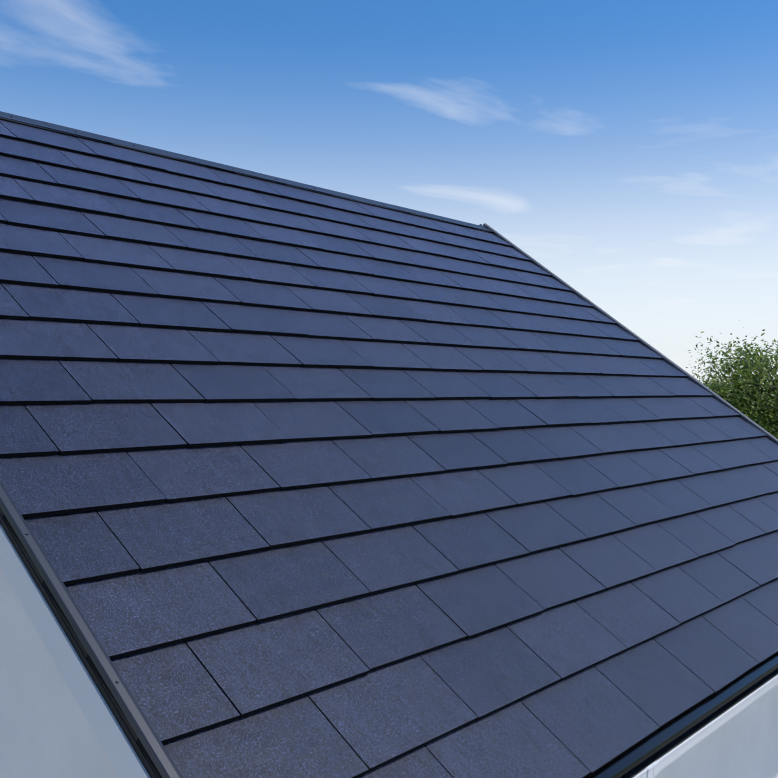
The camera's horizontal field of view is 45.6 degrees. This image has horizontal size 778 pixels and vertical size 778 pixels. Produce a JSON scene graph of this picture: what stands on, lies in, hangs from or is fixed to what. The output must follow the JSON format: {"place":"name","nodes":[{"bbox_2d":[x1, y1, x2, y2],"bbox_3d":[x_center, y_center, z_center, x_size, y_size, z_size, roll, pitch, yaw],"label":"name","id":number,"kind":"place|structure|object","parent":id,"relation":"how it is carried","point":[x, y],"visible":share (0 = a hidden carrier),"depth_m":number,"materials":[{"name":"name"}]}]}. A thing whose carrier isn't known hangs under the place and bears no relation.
{"place":"outdoors","nodes":[
{"label":"outdoors","id":0,"kind":"place"},
{"bbox_2d":[0,0,777,393],"label":"sky","id":1,"kind":"structure","parent":0,"point":[628,148],"materials":[{"name":"blue"}]},
{"bbox_2d":[688,320,777,438],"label":"tree","id":2,"kind":"object","parent":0,"point":[744,399],"depth_m":19.39,"materials":[{"name":"green plant"}]},
{"bbox_3d":[-1.230,4.115,7.518,7.213,5.429,6.365,0,0,40],"label":"house interior","id":3,"kind":"object","parent":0,"visible":0},
{"bbox_2d":[0,515,156,776],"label":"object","id":4,"kind":"structure","parent":3,"relation":"on","point":[80,649],"depth_m":2.61,"materials":[{"name":"black"}]},
{"bbox_2d":[0,116,777,777],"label":"roof slates","id":5,"kind":"object","parent":4,"relation":"on","point":[300,482],"visible":0.96,"depth_m":4.22,"materials":[{"name":"black"}]},
{"bbox_2d":[0,111,491,232],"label":"ridge capping","id":6,"kind":"object","parent":5,"relation":"on","point":[139,147],"visible":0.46,"depth_m":7.17,"materials":[{"name":"grey metal"}]},
{"bbox_2d":[480,223,777,443],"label":"verge trim","id":7,"kind":"structure","parent":4,"relation":"attached to","point":[695,380],"depth_m":8.99,"materials":[{"name":"grey metal"}]},
{"bbox_2d":[585,652,777,777],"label":"gutter","id":8,"kind":"object","parent":4,"relation":"attached to","point":[645,749],"depth_m":3.73,"materials":[{"name":"black"}]},
{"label":"gutter brackets","id":9,"kind":"object","parent":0,"visible":0},
{"bbox_2d":[620,769,647,777],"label":"gutter","id":10,"kind":"object","parent":9,"relation":"on","point":[643,774],"visible":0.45,"depth_m":3.34,"materials":[{"name":"white plastic"}]},
{"bbox_2d":[645,761,658,777],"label":"downspout","id":11,"kind":"object","parent":10,"relation":"on","point":[653,770],"visible":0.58,"depth_m":3.38,"materials":[{"name":"white plastic"}]},
{"bbox_2d":[627,668,777,775],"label":"fascia board","id":12,"kind":"object","parent":9,"relation":"on","point":[681,745],"visible":0.43,"depth_m":3.87,"materials":[{"name":"white plastic"}]},
{"label":"ground","id":13,"kind":"structure","parent":0,"visible":0},
{"bbox_2d":[0,568,777,777],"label":"house walls","id":14,"kind":"structure","parent":13,"relation":"on","point":[46,730],"depth_m":2.90,"materials":[{"name":"white paint"}]},
{"bbox_2d":[0,524,149,777],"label":"barge board","id":15,"kind":"object","parent":14,"relation":"attached to","point":[107,730],"depth_m":2.64,"materials":[{"name":"white plastic"}]},
{"bbox_2d":[0,481,182,777],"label":"verge trim","id":16,"kind":"structure","parent":14,"relation":"attached to","point":[157,752],"depth_m":2.59,"materials":[{"name":"grey metal"}]},
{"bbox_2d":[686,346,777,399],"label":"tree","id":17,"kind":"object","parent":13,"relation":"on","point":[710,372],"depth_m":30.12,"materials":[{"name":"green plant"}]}
]}

